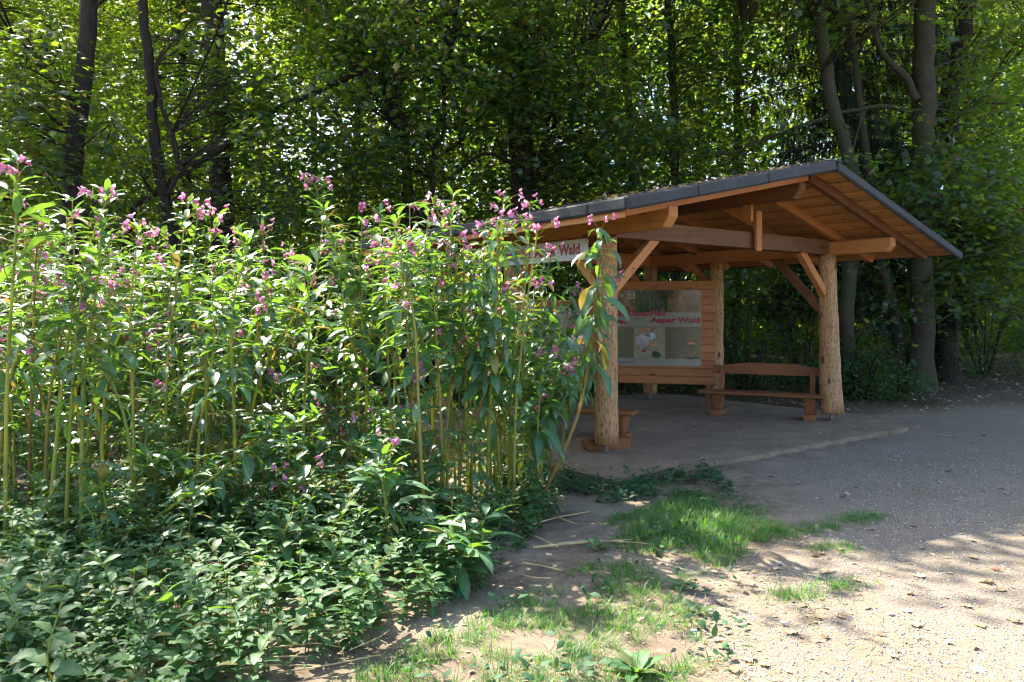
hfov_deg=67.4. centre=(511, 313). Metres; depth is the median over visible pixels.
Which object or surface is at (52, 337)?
balsam plant
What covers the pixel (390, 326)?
balsam plant
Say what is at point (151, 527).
nettle
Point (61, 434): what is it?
young balsam
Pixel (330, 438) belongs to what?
young balsam
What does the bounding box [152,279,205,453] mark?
balsam plant
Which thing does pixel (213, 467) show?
young balsam
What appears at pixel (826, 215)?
timber shelter
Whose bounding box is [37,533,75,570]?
nettle
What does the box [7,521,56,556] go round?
nettle
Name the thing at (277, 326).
balsam plant
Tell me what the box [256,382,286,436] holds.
young balsam
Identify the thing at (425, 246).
balsam plant
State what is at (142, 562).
nettle
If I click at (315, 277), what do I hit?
balsam plant
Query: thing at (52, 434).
young balsam
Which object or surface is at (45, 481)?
nettle
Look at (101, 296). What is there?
balsam plant
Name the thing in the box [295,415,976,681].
earth litter
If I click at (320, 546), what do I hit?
nettle
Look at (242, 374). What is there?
balsam plant
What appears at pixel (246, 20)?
sky
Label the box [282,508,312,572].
nettle
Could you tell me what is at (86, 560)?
nettle
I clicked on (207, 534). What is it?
nettle
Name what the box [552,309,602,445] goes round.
balsam plant
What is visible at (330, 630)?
dead stem
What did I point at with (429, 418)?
young balsam
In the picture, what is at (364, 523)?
nettle
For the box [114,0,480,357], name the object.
broadleaf tree
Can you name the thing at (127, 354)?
balsam plant
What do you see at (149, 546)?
nettle
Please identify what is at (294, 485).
balsam plant
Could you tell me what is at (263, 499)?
nettle
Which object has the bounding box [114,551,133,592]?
nettle
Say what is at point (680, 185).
roof litter
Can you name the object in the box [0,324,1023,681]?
ground
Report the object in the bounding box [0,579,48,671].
nettle
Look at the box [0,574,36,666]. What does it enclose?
nettle
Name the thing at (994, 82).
broadleaf tree
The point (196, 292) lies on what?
balsam plant
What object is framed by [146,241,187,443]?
balsam plant
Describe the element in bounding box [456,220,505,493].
balsam plant
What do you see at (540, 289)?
shrub
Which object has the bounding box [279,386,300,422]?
young balsam
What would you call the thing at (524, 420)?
young balsam
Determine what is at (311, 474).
young balsam
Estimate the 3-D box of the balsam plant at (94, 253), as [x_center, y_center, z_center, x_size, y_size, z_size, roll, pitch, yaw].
[-2.694,0.465,4.970,0.662,2.273,0.459,0,0,17]
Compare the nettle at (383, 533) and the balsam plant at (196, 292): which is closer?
the nettle at (383, 533)
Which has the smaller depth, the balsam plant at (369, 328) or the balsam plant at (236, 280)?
the balsam plant at (369, 328)
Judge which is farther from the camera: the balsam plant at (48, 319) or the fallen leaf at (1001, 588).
the balsam plant at (48, 319)
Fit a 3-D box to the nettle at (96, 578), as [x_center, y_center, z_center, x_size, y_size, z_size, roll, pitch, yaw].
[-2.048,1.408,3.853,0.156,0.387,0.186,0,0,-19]
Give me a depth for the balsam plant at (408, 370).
5.57 m
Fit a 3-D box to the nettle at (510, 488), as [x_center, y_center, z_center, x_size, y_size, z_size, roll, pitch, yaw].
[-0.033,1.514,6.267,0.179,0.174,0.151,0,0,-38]
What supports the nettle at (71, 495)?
on the ground at (774, 494)
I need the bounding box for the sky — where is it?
[1,0,1019,316]
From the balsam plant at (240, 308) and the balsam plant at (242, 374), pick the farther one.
the balsam plant at (240, 308)
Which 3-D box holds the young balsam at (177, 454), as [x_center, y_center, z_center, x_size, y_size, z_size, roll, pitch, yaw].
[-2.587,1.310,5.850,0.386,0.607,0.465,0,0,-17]
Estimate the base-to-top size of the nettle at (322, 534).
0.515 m
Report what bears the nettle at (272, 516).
on the ground at (774, 494)
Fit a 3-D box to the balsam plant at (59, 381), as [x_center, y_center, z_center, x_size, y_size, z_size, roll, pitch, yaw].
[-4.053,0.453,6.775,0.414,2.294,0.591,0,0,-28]
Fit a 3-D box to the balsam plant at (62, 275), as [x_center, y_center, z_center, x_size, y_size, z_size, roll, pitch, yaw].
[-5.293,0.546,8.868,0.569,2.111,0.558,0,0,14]
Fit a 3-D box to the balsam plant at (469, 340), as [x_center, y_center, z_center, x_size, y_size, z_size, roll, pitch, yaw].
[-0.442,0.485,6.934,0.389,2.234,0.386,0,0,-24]
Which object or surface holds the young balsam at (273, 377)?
on the ground at (774, 494)
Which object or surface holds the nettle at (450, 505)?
on the ground at (774, 494)
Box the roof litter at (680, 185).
[367,161,822,240]
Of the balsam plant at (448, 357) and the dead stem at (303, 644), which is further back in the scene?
the balsam plant at (448, 357)
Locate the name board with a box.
[471,238,587,268]
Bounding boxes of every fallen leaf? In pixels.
[692,622,706,629]
[715,598,725,605]
[725,664,741,674]
[741,656,752,661]
[759,659,773,665]
[781,667,795,673]
[785,629,797,633]
[811,610,824,618]
[907,619,921,626]
[911,572,924,576]
[970,664,986,673]
[992,586,1006,590]
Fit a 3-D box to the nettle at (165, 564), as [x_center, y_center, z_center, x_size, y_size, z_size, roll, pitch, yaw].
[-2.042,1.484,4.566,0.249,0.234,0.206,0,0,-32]
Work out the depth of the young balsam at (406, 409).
5.65 m
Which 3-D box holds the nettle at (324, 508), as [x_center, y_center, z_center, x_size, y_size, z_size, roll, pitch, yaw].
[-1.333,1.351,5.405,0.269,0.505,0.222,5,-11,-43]
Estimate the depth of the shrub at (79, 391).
12.43 m
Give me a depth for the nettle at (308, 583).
3.89 m
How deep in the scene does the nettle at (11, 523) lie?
4.48 m
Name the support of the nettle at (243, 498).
on the ground at (774, 494)
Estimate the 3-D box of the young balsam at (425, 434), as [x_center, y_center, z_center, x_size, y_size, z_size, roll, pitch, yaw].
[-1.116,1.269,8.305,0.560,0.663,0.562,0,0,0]
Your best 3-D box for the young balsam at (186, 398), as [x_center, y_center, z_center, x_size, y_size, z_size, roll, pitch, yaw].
[-2.727,0.901,6.448,0.538,1.398,0.528,0,0,30]
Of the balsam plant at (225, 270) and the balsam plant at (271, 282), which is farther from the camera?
the balsam plant at (271, 282)
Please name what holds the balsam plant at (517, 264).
on the ground at (774, 494)
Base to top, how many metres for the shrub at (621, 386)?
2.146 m
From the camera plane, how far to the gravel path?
4.87 m
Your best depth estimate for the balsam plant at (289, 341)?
9.37 m
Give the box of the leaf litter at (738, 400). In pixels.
[54,370,1023,457]
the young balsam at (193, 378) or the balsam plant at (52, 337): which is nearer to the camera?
the balsam plant at (52, 337)
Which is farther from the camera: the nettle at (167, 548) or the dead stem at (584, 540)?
the dead stem at (584, 540)
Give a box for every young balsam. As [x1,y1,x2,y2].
[0,340,34,465]
[0,384,36,473]
[0,409,26,466]
[1,366,29,473]
[2,383,35,462]
[2,424,33,476]
[10,399,52,466]
[11,413,90,483]
[14,403,63,461]
[18,428,85,490]
[19,359,69,473]
[22,409,79,511]
[23,422,78,469]
[26,370,70,415]
[36,374,76,412]
[42,451,97,503]
[46,385,66,422]
[52,361,79,448]
[53,403,102,457]
[61,430,118,484]
[61,458,144,562]
[80,349,136,474]
[87,363,139,461]
[97,384,138,459]
[104,376,152,480]
[104,391,140,477]
[108,374,141,454]
[109,379,181,516]
[110,326,165,460]
[117,441,201,526]
[118,328,164,457]
[125,401,160,450]
[128,387,177,445]
[138,323,202,469]
[139,387,179,441]
[142,414,195,451]
[143,339,219,486]
[144,408,201,491]
[145,361,180,446]
[148,445,195,519]
[150,450,202,511]
[157,480,222,560]
[159,457,228,533]
[168,379,198,456]
[168,418,201,456]
[176,367,202,446]
[180,361,215,451]
[188,384,248,494]
[190,376,237,475]
[191,456,260,539]
[193,401,213,460]
[194,329,258,484]
[211,393,239,444]
[224,438,285,518]
[226,382,257,447]
[227,412,293,509]
[236,350,273,450]
[240,438,287,499]
[247,413,286,486]
[250,367,321,502]
[251,374,294,462]
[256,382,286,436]
[256,427,321,512]
[258,373,303,453]
[267,434,313,494]
[268,436,343,505]
[274,432,306,471]
[278,461,337,532]
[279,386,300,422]
[289,362,331,438]
[291,389,354,487]
[307,403,355,469]
[326,418,389,504]
[328,432,391,530]
[331,351,375,440]
[339,368,374,457]
[349,433,415,534]
[359,389,395,477]
[360,427,438,511]
[363,386,404,444]
[367,405,405,462]
[377,402,414,509]
[378,361,439,517]
[387,401,431,457]
[390,443,468,524]
[420,389,443,453]
[428,342,478,479]
[447,419,495,518]
[459,415,492,473]
[465,405,507,478]
[496,423,525,461]
[502,345,568,501]
[506,374,561,485]
[511,416,547,489]
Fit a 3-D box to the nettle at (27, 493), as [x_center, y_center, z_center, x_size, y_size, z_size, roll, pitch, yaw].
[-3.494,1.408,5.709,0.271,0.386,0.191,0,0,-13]
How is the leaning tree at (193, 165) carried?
on the ground at (774, 494)
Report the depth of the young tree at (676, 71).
18.43 m
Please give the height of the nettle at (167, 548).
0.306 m
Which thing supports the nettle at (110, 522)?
on the ground at (774, 494)
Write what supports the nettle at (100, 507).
on the ground at (774, 494)
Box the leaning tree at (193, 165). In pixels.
[0,132,236,390]
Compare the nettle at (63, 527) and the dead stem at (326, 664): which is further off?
the nettle at (63, 527)
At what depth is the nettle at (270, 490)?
5.67 m
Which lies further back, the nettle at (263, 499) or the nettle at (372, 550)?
the nettle at (263, 499)
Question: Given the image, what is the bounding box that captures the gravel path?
[687,406,1023,681]
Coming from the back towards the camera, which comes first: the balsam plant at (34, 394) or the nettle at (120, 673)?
the balsam plant at (34, 394)
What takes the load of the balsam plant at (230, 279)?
on the ground at (774, 494)
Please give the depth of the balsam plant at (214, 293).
6.64 m
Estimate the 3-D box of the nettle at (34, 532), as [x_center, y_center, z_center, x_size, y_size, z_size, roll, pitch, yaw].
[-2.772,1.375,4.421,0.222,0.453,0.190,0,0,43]
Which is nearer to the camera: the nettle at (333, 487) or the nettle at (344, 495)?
the nettle at (344, 495)
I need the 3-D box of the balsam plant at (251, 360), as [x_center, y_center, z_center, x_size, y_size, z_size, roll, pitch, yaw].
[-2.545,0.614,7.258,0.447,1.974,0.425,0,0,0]
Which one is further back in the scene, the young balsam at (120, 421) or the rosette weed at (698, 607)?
the young balsam at (120, 421)
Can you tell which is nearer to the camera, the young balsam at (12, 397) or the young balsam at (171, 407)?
the young balsam at (12, 397)
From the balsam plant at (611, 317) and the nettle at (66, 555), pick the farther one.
the balsam plant at (611, 317)
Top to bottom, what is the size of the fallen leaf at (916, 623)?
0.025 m
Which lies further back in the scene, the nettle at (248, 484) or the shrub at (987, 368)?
the shrub at (987, 368)
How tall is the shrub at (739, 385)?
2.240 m
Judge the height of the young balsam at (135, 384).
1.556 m
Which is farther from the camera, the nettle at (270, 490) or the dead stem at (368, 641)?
the nettle at (270, 490)
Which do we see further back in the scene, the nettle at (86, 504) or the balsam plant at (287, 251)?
the balsam plant at (287, 251)
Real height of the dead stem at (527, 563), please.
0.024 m
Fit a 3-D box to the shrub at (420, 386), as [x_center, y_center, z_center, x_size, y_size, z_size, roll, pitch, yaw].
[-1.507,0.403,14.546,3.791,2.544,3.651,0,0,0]
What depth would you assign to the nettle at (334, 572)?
4.01 m
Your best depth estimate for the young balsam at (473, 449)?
5.64 m
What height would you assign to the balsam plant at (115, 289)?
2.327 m
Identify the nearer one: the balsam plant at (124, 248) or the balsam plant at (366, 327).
the balsam plant at (124, 248)
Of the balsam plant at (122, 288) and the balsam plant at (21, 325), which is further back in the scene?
the balsam plant at (122, 288)
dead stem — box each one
[224,664,319,671]
[240,656,307,665]
[273,642,340,647]
[277,654,379,673]
[299,629,366,631]
[349,630,388,650]
[353,610,409,619]
[504,525,558,547]
[511,511,588,531]
[522,562,562,570]
[524,575,550,578]
[532,539,631,548]
[537,514,578,524]
[558,539,617,543]
[619,541,654,544]
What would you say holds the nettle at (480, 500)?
on the ground at (774, 494)
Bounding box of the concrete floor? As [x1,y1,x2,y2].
[361,393,919,483]
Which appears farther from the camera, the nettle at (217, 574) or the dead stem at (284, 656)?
the nettle at (217, 574)
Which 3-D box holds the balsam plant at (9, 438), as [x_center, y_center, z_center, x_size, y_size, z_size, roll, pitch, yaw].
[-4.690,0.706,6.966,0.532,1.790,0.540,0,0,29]
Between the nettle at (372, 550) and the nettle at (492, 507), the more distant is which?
the nettle at (492, 507)
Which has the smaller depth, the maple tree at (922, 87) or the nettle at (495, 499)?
the nettle at (495, 499)
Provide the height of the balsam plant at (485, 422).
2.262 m
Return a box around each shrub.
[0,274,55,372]
[1,294,186,416]
[160,288,358,424]
[265,258,409,394]
[335,270,491,403]
[453,269,569,337]
[564,307,701,397]
[658,284,818,399]
[725,264,895,383]
[782,323,950,406]
[855,292,1007,383]
[908,277,1023,380]
[986,250,1023,370]
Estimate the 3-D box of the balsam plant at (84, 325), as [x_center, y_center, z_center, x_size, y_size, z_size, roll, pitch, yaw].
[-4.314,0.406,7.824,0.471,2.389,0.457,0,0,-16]
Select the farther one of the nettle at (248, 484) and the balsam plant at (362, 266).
the balsam plant at (362, 266)
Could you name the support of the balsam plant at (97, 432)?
on the ground at (774, 494)
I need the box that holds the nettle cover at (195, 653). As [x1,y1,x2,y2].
[0,460,564,681]
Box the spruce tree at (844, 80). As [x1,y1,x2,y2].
[727,0,998,350]
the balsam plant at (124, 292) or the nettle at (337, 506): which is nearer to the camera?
the nettle at (337, 506)
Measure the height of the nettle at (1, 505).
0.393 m
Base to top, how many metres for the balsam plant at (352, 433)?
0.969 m
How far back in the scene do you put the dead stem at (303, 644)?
3.58 m
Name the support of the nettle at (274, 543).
on the ground at (774, 494)
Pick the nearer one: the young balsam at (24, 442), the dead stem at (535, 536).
the dead stem at (535, 536)
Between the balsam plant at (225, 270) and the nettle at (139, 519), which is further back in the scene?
the balsam plant at (225, 270)
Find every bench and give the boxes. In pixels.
[505,405,638,437]
[698,363,823,420]
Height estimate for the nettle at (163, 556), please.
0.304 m
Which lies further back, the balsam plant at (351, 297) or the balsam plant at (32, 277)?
the balsam plant at (32, 277)
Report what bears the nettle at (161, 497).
on the ground at (774, 494)
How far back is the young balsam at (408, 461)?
6.19 m
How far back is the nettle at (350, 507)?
5.50 m
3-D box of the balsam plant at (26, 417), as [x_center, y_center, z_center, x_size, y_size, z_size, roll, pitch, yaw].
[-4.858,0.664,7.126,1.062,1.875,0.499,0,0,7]
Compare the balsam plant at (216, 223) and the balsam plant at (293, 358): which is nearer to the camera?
the balsam plant at (216, 223)
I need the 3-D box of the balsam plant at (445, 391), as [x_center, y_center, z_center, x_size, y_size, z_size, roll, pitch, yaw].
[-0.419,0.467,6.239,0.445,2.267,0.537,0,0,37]
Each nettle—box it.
[0,490,32,543]
[0,498,13,537]
[0,500,32,544]
[0,503,21,530]
[0,511,31,575]
[0,538,13,556]
[0,549,36,612]
[0,557,19,575]
[0,564,34,614]
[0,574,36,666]
[0,579,26,637]
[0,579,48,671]
[0,582,23,629]
[0,603,34,680]
[1,617,51,664]
[2,483,25,530]
[3,543,39,598]
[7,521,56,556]
[7,527,55,556]
[8,479,30,515]
[8,484,23,527]
[8,508,39,576]
[8,569,68,626]
[9,590,84,681]
[13,470,68,546]
[13,512,51,576]
[13,621,72,678]
[17,472,53,518]
[17,516,54,536]
[17,549,68,597]
[18,529,62,577]
[22,467,40,512]
[22,483,42,509]
[22,562,64,630]
[24,476,59,517]
[27,545,60,591]
[29,486,62,515]
[32,477,58,524]
[33,495,70,535]
[33,633,52,674]
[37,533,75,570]
[38,493,76,530]
[40,480,62,516]
[40,525,81,550]
[41,552,106,624]
[42,486,64,527]
[50,560,79,605]
[53,459,95,539]
[54,553,81,580]
[57,541,106,612]
[59,471,88,523]
[59,479,104,548]
[62,490,78,529]
[69,480,105,539]
[70,499,112,568]
[72,540,138,588]
[72,642,128,681]
[73,542,107,613]
[74,490,119,567]
[75,472,99,520]
[79,505,106,545]
[80,524,114,569]
[82,600,114,665]
[83,549,134,627]
[83,557,121,622]
[87,569,129,615]
[88,523,139,591]
[94,492,119,538]
[96,634,173,681]
[102,610,145,654]
[103,479,130,512]
[103,487,127,532]
[103,506,128,547]
[104,463,149,514]
[108,483,144,559]
[110,496,149,547]
[111,567,166,644]
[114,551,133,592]
[115,548,146,581]
[116,502,142,564]
[116,507,172,563]
[117,473,160,536]
[117,477,157,517]
[118,513,146,558]
[118,534,168,599]
[121,554,165,625]
[125,596,157,667]
[129,499,166,548]
[132,548,177,595]
[134,590,187,665]
[137,543,179,601]
[143,514,173,555]
[144,574,213,644]
[146,484,183,507]
[155,542,191,575]
[156,458,185,510]
[159,546,182,583]
[161,545,208,583]
[165,447,188,512]
[165,484,217,538]
[165,533,221,608]
[166,487,198,525]
[167,559,213,635]
[171,481,194,527]
[173,537,212,574]
[175,541,202,579]
[192,500,229,536]
[193,546,235,621]
[196,564,268,651]
[200,513,224,551]
[200,538,246,632]
[201,521,228,554]
[207,472,237,535]
[209,489,240,531]
[211,501,248,574]
[213,499,252,531]
[214,524,238,567]
[216,524,254,585]
[226,459,255,525]
[228,490,259,535]
[230,538,273,570]
[236,610,290,681]
[237,478,274,520]
[238,566,274,633]
[241,499,274,575]
[241,558,271,615]
[243,505,261,535]
[243,569,293,627]
[245,525,270,565]
[247,539,286,601]
[249,530,290,575]
[254,478,280,517]
[256,504,288,532]
[257,484,302,529]
[258,495,311,581]
[265,504,304,567]
[265,506,293,537]
[266,458,286,524]
[266,462,290,523]
[267,518,298,571]
[275,518,295,537]
[276,539,326,622]
[280,481,324,575]
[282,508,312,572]
[304,499,354,572]
[304,514,357,570]
[304,526,330,569]
[307,529,353,607]
[309,468,334,529]
[313,531,340,569]
[315,462,345,523]
[317,527,357,572]
[317,565,334,603]
[320,482,361,546]
[322,570,358,614]
[322,571,349,614]
[324,462,364,535]
[325,498,362,539]
[328,517,354,570]
[329,490,352,530]
[329,558,363,621]
[330,473,347,503]
[331,469,358,530]
[331,508,371,562]
[332,468,355,532]
[332,555,357,591]
[335,505,375,561]
[345,537,404,618]
[346,490,367,528]
[349,541,382,561]
[351,510,385,564]
[351,560,381,612]
[358,542,403,593]
[362,499,391,533]
[368,492,398,535]
[373,495,398,565]
[387,583,425,623]
[394,492,412,521]
[402,538,431,584]
[405,525,424,569]
[407,488,437,527]
[408,504,436,540]
[408,572,453,617]
[409,558,434,600]
[414,559,445,610]
[418,513,442,566]
[428,476,450,513]
[435,481,465,559]
[439,489,464,525]
[441,491,467,522]
[446,481,466,517]
[455,493,478,537]
[459,497,476,527]
[470,497,490,519]
[477,491,503,529]
[479,528,497,562]
[484,492,500,526]
[485,497,515,542]
[494,473,512,510]
[502,487,517,508]
[512,510,540,538]
[525,465,544,505]
[531,492,546,530]
[533,492,552,516]
[548,458,570,511]
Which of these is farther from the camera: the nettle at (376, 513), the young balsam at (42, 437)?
the young balsam at (42, 437)
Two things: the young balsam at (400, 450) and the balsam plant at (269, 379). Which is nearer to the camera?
the young balsam at (400, 450)
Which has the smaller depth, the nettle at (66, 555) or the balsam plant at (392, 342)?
the nettle at (66, 555)
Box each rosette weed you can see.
[585,536,615,548]
[597,648,669,681]
[666,578,696,590]
[685,599,717,615]
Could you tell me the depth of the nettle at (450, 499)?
5.12 m
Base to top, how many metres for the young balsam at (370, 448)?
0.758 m
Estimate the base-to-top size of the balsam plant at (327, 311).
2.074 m
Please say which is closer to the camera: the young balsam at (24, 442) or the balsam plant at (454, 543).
the balsam plant at (454, 543)
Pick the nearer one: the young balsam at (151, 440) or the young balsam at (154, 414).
the young balsam at (151, 440)
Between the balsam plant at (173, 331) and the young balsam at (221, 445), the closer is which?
the young balsam at (221, 445)
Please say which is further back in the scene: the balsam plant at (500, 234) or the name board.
the name board
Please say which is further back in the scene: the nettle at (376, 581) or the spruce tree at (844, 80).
the spruce tree at (844, 80)
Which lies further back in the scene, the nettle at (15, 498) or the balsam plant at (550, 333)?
the balsam plant at (550, 333)
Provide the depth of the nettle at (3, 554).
4.34 m
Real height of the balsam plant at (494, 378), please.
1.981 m
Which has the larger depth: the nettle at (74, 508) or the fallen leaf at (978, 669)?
the nettle at (74, 508)
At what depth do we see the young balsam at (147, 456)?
5.54 m
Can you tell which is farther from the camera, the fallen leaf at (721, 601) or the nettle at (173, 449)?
the nettle at (173, 449)
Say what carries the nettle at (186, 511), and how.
on the ground at (774, 494)
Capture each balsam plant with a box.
[0,148,68,558]
[0,196,66,506]
[0,212,69,489]
[0,232,20,317]
[0,240,38,404]
[0,249,37,391]
[0,255,16,491]
[0,267,71,415]
[0,279,50,490]
[0,280,42,398]
[0,293,25,483]
[0,362,37,486]
[1,223,49,368]
[1,262,51,477]
[6,226,105,491]
[16,192,107,496]
[16,236,94,449]
[16,264,119,550]
[22,274,77,437]
[23,206,135,521]
[27,178,128,531]
[27,261,75,408]
[29,236,78,480]
[40,209,135,551]
[40,257,98,438]
[59,270,156,527]
[64,236,110,456]
[64,261,120,478]
[65,282,124,384]
[74,231,136,465]
[76,244,144,475]
[76,292,100,435]
[77,259,128,375]
[84,219,173,495]
[85,274,126,453]
[94,262,155,405]
[99,250,167,473]
[101,221,165,496]
[102,245,156,448]
[103,403,321,545]
[112,250,137,422]
[113,254,177,478]
[123,258,156,449]
[137,244,181,448]
[142,192,210,485]
[142,277,178,407]
[145,237,191,456]
[146,202,220,488]
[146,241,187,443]
[149,244,209,464]
[149,250,186,411]
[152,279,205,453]
[157,204,236,505]
[158,269,198,389]
[172,273,255,531]
[173,271,212,445]
[174,260,210,347]
[181,251,258,452]
[184,265,285,508]
[185,258,226,437]
[194,248,245,408]
[195,270,220,372]
[196,230,279,530]
[208,238,248,460]
[209,234,243,369]
[210,276,273,460]
[215,270,256,445]
[217,243,255,426]
[218,275,264,466]
[224,266,246,348]
[226,223,283,489]
[226,240,255,419]
[228,246,263,419]
[239,270,283,431]
[245,199,353,494]
[246,211,286,414]
[246,286,294,464]
[248,283,285,412]
[254,453,340,551]
[260,249,291,408]
[262,259,333,484]
[263,285,320,437]
[263,286,323,412]
[265,249,305,391]
[270,263,307,414]
[275,240,304,432]
[279,255,343,496]
[286,265,321,432]
[290,268,328,427]
[300,172,378,461]
[301,229,349,380]
[305,397,386,491]
[313,343,366,488]
[317,257,372,410]
[318,265,371,468]
[318,265,384,435]
[319,225,411,464]
[323,231,383,487]
[324,263,374,463]
[332,216,390,475]
[335,246,367,387]
[346,428,433,569]
[349,229,393,406]
[355,278,395,410]
[356,199,412,486]
[359,237,425,484]
[364,214,438,404]
[368,234,456,523]
[369,213,456,523]
[377,198,444,450]
[382,259,419,428]
[389,229,456,489]
[393,237,450,496]
[394,228,439,471]
[397,242,462,519]
[401,503,523,600]
[406,206,482,512]
[419,184,481,507]
[421,229,478,508]
[428,243,499,491]
[434,247,481,437]
[437,243,478,485]
[444,278,490,429]
[449,237,498,497]
[454,307,512,499]
[455,264,524,510]
[455,267,507,468]
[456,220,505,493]
[459,209,531,500]
[471,188,522,479]
[474,218,520,480]
[484,313,551,494]
[488,316,523,471]
[488,327,535,485]
[495,216,559,519]
[496,193,550,487]
[497,322,520,450]
[504,307,564,486]
[508,242,569,483]
[511,356,590,486]
[512,333,551,459]
[513,338,567,493]
[518,317,563,473]
[527,283,592,468]
[536,212,628,512]
[548,270,625,477]
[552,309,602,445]
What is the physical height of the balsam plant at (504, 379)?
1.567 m
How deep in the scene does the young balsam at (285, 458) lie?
6.73 m
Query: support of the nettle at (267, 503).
on the ground at (774, 494)
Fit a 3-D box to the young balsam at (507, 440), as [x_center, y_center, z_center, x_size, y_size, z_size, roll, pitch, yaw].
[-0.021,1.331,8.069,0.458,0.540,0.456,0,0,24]
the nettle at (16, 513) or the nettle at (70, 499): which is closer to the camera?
the nettle at (16, 513)
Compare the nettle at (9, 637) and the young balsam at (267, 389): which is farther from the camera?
the young balsam at (267, 389)
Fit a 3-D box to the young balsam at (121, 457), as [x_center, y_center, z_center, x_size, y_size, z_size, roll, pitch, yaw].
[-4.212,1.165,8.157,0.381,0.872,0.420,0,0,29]
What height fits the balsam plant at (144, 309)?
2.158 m
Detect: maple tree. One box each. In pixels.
[0,0,230,321]
[0,0,245,409]
[4,0,423,387]
[53,0,400,400]
[368,0,758,394]
[532,0,1021,395]
[686,0,1023,393]
[711,0,1023,382]
[939,0,1023,353]
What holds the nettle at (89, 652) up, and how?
on the ground at (774, 494)
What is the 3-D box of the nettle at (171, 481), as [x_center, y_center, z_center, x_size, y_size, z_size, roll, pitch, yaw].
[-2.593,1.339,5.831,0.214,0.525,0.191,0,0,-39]
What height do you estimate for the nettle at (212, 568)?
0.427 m
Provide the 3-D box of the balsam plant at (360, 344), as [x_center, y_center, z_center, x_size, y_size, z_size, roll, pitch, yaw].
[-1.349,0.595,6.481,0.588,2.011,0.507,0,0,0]
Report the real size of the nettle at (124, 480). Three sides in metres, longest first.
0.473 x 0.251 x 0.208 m
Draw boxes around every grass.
[326,476,890,681]
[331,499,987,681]
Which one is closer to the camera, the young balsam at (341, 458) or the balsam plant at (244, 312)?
the young balsam at (341, 458)
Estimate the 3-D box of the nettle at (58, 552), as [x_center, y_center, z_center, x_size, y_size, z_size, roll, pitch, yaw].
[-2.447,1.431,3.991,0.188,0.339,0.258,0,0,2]
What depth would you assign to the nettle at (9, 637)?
3.22 m
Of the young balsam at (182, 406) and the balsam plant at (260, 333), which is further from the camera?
the balsam plant at (260, 333)
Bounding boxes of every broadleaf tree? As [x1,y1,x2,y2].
[0,0,204,337]
[3,0,370,365]
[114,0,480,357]
[225,0,600,367]
[352,0,690,321]
[455,0,787,333]
[614,0,882,362]
[743,0,1023,356]
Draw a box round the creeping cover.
[0,440,749,681]
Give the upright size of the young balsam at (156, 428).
1.099 m
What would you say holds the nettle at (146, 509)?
on the ground at (774, 494)
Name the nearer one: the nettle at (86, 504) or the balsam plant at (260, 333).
the nettle at (86, 504)
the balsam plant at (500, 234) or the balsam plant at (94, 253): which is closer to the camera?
the balsam plant at (94, 253)
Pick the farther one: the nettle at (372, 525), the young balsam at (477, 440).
the young balsam at (477, 440)
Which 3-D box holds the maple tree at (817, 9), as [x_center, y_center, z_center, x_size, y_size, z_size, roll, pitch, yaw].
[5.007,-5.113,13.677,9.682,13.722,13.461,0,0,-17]
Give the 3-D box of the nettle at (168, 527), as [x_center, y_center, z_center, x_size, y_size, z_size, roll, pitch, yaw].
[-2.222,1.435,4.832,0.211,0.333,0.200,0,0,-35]
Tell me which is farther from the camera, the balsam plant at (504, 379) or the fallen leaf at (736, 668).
the balsam plant at (504, 379)
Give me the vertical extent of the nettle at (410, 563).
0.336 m
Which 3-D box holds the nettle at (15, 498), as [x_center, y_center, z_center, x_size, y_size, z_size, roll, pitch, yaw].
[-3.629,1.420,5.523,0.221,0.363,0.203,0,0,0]
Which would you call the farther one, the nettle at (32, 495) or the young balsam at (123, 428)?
the young balsam at (123, 428)
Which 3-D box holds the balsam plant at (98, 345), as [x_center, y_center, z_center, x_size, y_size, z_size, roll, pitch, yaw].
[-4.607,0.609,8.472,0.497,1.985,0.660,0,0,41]
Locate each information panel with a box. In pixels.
[501,299,592,384]
[593,280,715,407]
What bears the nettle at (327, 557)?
on the ground at (774, 494)
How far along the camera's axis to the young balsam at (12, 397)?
5.72 m
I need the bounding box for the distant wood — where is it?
[0,0,1023,352]
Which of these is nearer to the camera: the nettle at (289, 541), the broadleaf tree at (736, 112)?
the nettle at (289, 541)
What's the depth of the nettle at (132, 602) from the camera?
3.52 m
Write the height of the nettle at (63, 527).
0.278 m
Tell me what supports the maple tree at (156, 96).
on the ground at (774, 494)
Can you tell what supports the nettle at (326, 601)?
on the ground at (774, 494)
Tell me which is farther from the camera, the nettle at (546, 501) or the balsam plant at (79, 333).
the nettle at (546, 501)
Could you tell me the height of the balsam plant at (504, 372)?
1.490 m
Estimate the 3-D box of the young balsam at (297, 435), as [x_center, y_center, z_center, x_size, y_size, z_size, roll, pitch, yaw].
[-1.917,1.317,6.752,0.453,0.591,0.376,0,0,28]
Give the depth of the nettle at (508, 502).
5.86 m
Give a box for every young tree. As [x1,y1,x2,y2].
[204,0,607,388]
[474,0,890,368]
[692,0,1023,390]
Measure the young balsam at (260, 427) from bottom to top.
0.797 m
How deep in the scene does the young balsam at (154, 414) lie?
9.52 m
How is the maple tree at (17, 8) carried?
on the ground at (774, 494)
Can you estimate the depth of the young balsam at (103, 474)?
4.84 m
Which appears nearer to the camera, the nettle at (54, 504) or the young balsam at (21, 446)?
the nettle at (54, 504)
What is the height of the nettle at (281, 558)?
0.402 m
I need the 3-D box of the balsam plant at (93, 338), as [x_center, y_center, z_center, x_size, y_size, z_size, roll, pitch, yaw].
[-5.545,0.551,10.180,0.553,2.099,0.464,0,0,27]
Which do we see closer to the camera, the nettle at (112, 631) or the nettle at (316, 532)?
the nettle at (112, 631)
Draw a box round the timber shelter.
[355,158,962,452]

